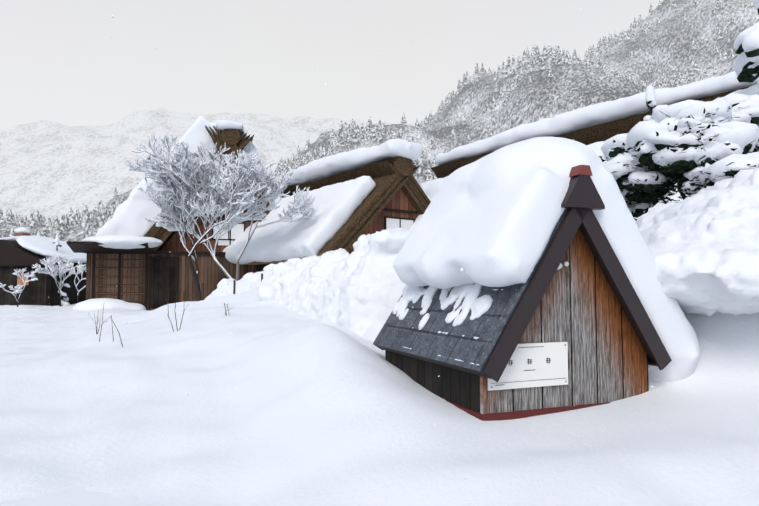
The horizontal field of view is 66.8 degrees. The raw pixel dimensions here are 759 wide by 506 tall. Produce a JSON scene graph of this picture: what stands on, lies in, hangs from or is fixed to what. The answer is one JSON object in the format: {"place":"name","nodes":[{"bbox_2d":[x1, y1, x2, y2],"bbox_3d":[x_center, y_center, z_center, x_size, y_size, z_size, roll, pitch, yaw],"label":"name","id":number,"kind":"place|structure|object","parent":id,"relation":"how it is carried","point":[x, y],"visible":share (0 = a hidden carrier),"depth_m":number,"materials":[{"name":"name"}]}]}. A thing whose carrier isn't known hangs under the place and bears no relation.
{"place":"outdoors","nodes":[
{"label":"outdoors","id":0,"kind":"place"},
{"bbox_2d":[0,268,37,301],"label":"snow-covered shrub","id":1,"kind":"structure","parent":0,"point":[27,275],"depth_m":36.86,"materials":[{"name":"white snow"}]},
{"bbox_2d":[32,252,75,293],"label":"snow-covered shrub","id":2,"kind":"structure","parent":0,"point":[63,266],"depth_m":38.77,"materials":[{"name":"white snow"}]},
{"bbox_2d":[0,486,223,505],"bbox_3d":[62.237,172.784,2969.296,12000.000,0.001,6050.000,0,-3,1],"label":"snow mound","id":3,"kind":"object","parent":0,"point":[78,496],"depth_m":4.24,"materials":[{"name":"white snow"}]},
{"bbox_2d":[431,85,752,177],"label":"thatched roof","id":4,"kind":"structure","parent":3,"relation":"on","point":[596,133],"depth_m":27.37,"materials":[{"name":"brown plant"}]},
{"bbox_2d":[410,71,758,230],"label":"snow","id":5,"kind":"structure","parent":4,"relation":"on","point":[591,115],"depth_m":27.79,"materials":[{"name":"white snow"}]},
{"bbox_2d":[0,108,424,221],"bbox_3d":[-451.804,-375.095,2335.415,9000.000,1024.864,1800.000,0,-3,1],"label":"mountain terrain","id":6,"kind":"structure","parent":0,"point":[53,169],"depth_m":2497.06,"materials":[{"name":"white snow"}]},
{"bbox_2d":[0,0,662,130],"label":"sky","id":7,"kind":"structure","parent":0,"point":[271,53],"materials":[{"name":"white"}]},
{"bbox_2d":[18,8,718,493],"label":"falling snowflakes","id":8,"kind":"object","parent":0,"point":[314,166],"visible":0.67,"depth_m":3.02,"materials":[{"name":"white"}]},
{"bbox_2d":[0,221,758,505],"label":"snow ground","id":9,"kind":"structure","parent":0,"point":[282,404],"depth_m":5.30,"materials":[{"name":"white snow"}]},
{"bbox_2d":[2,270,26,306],"bbox_3d":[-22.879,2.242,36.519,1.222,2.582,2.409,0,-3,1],"label":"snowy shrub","id":10,"kind":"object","parent":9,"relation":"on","point":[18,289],"visible":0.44,"depth_m":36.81,"materials":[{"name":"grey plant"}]},
{"bbox_2d":[0,233,85,305],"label":"house","id":11,"kind":"structure","parent":9,"relation":"on","point":[15,255],"depth_m":41.49,"materials":[{"name":"black wood"}]},
{"bbox_2d":[0,227,86,262],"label":"snow","id":12,"kind":"structure","parent":11,"relation":"on","point":[43,246],"depth_m":42.84,"materials":[{"name":"white snow"}]},
{"bbox_2d":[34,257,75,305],"bbox_3d":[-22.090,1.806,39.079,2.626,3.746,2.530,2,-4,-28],"label":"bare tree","id":13,"kind":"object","parent":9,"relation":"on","point":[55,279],"visible":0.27,"depth_m":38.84,"materials":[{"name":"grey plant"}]},
{"bbox_2d":[53,242,69,305],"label":"conifer foliage","id":14,"kind":"object","parent":9,"relation":"on","point":[64,274],"visible":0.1,"depth_m":42.42,"materials":[{"name":"grey plant"}]},
{"bbox_2d":[54,237,69,305],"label":"snow","id":15,"kind":"structure","parent":14,"relation":"on","point":[63,303],"depth_m":42.49,"materials":[{"name":"white snow"}]},
{"bbox_2d":[73,298,145,310],"bbox_3d":[-14.664,2.982,31.226,3.681,1.059,1.910,0,-3,-7],"label":"snow mound","id":16,"kind":"object","parent":9,"relation":"on","point":[100,303],"visible":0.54,"depth_m":30.60,"materials":[{"name":"white snow"}]},
{"bbox_2d":[67,125,277,310],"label":"house","id":17,"kind":"structure","parent":9,"relation":"on","point":[147,277],"depth_m":35.07,"materials":[{"name":"brown wood"}]},
{"bbox_2d":[82,235,162,248],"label":"snow","id":18,"kind":"structure","parent":17,"relation":"on","point":[121,241],"depth_m":32.79,"materials":[{"name":"white snow"}]},
{"bbox_2d":[95,116,281,236],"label":"snow","id":19,"kind":"structure","parent":17,"relation":"on","point":[134,210],"depth_m":35.77,"materials":[{"name":"white snow"}]},
{"bbox_2d":[88,274,262,346],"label":"twigs","id":20,"kind":"object","parent":9,"relation":"on","point":[202,289],"visible":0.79,"depth_m":12.49,"materials":[{"name":"brown"}]},
{"bbox_2d":[126,129,289,300],"bbox_3d":[-9.063,-1.373,28.310,7.929,8.913,5.841,-2,-4,25],"label":"bare tree","id":21,"kind":"object","parent":9,"relation":"on","point":[195,276],"visible":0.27,"depth_m":28.97,"materials":[{"name":"white snow"}]},
{"bbox_2d":[153,153,313,280],"bbox_3d":[-7.609,-0.922,29.640,8.765,7.769,5.369,0,-3,1],"label":"bare tree","id":22,"kind":"object","parent":9,"relation":"on","point":[237,271],"visible":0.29,"depth_m":29.32,"materials":[{"name":"grey plant"}]},
{"bbox_2d":[153,149,314,277],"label":"branch snow","id":23,"kind":"structure","parent":22,"relation":"on","point":[171,227],"depth_m":29.31,"materials":[{"name":"white snow"}]},
{"bbox_2d":[205,228,411,338],"bbox_3d":[-2.565,1.957,17.364,3.334,4.042,17.736,2,-4,-26],"label":"snow pile","id":24,"kind":"object","parent":9,"relation":"on","point":[359,288],"visible":0.33,"depth_m":10.86,"materials":[{"name":"white snow"}]},
{"bbox_2d":[239,156,430,271],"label":"house","id":25,"kind":"structure","parent":9,"relation":"on","point":[396,197],"depth_m":31.23,"materials":[{"name":"brown plant"}]},
{"bbox_2d":[223,139,430,263],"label":"snow","id":26,"kind":"structure","parent":25,"relation":"on","point":[336,205],"depth_m":31.60,"materials":[{"name":"white snow"}]},
{"bbox_2d":[373,165,671,420],"bbox_3d":[1.485,0.592,6.896,2.313,2.760,2.880,1,-4,-22],"label":"small wooden hut","id":27,"kind":"object","parent":9,"relation":"on","point":[579,331],"visible":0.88,"depth_m":5.78,"materials":[{"name":"brown wood"}]},
{"bbox_2d":[393,261,568,364],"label":"hut snow patches","id":28,"kind":"object","parent":27,"relation":"on","point":[475,304],"visible":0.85,"depth_m":6.44,"materials":[{"name":"white snow"}]},
{"bbox_2d":[393,137,699,381],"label":"snow","id":29,"kind":"structure","parent":27,"relation":"on","point":[476,224],"depth_m":5.93,"materials":[{"name":"white snow"}]},
{"bbox_2d":[634,101,669,216],"bbox_3d":[7.912,-1.880,16.489,1.890,5.300,1.879,2,-4,-37],"label":"tree","id":30,"kind":"object","parent":9,"relation":"on","point":[648,102],"depth_m":16.49,"materials":[{"name":"plant"}]},
{"bbox_2d":[643,86,668,211],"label":"snow","id":31,"kind":"structure","parent":30,"relation":"on","point":[650,94],"depth_m":16.48,"materials":[{"name":"white snow"}]},
{"bbox_2d":[636,168,758,316],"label":"snow pile","id":32,"kind":"object","parent":9,"relation":"on","point":[703,244],"visible":0.67,"depth_m":6.11,"materials":[{"name":"white snow"}]},
{"bbox_2d":[735,8,758,82],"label":"tall tree","id":33,"kind":"object","parent":9,"relation":"on","point":[745,74],"visible":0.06,"depth_m":14.42,"materials":[{"name":"green plant"}]},
{"bbox_2d":[732,0,758,95],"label":"snow","id":34,"kind":"structure","parent":33,"relation":"attached to","point":[748,38],"depth_m":14.04,"materials":[{"name":"white snow"}]},
{"bbox_2d":[0,0,758,241],"bbox_3d":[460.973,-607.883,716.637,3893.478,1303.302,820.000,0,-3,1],"label":"mountain terrain","id":35,"kind":"structure","parent":0,"point":[664,44],"depth_m":795.11,"materials":[{"name":"white snow"}]},
{"bbox_2d":[0,0,758,239],"bbox_3d":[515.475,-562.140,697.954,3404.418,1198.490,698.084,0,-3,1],"label":"mountain forest trees","id":36,"kind":"object","parent":35,"relation":"on","point":[553,56],"visible":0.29,"depth_m":760.06,"materials":[{"name":"grey plant"}]},
{"bbox_2d":[600,103,758,220],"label":"evergreen tree","id":37,"kind":"object","parent":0,"point":[675,171],"depth_m":9.24,"materials":[{"name":"green plant"}]},
{"bbox_2d":[600,99,758,212],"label":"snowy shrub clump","id":38,"kind":"object","parent":37,"relation":"on","point":[741,132],"visible":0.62,"depth_m":8.85,"materials":[{"name":"white snow"}]},
{"bbox_3d":[7.858,-1.669,12.375,3.909,3.240,4.073,0,-3,1],"label":"shrub tree","id":39,"kind":"object","parent":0,"visible":0},
{"bbox_2d":[738,106,758,151],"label":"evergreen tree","id":40,"kind":"object","parent":39,"relation":"in","point":[756,120],"visible":0.02,"depth_m":10.59,"materials":[{"name":"green plant"}]},
{"bbox_2d":[648,93,758,150],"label":"snow","id":41,"kind":"structure","parent":40,"relation":"on","point":[745,101],"depth_m":10.67,"materials":[{"name":"white snow"}]},
{"bbox_3d":[-19.296,2.104,38.279,1.426,3.074,2.274,0,-3,1],"label":"snowy shrub","id":42,"kind":"object","parent":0,"visible":0},
{"bbox_2d":[70,261,85,294],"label":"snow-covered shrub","id":43,"kind":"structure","parent":42,"relation":"on","point":[80,269],"depth_m":37.68,"materials":[{"name":"white snow"}]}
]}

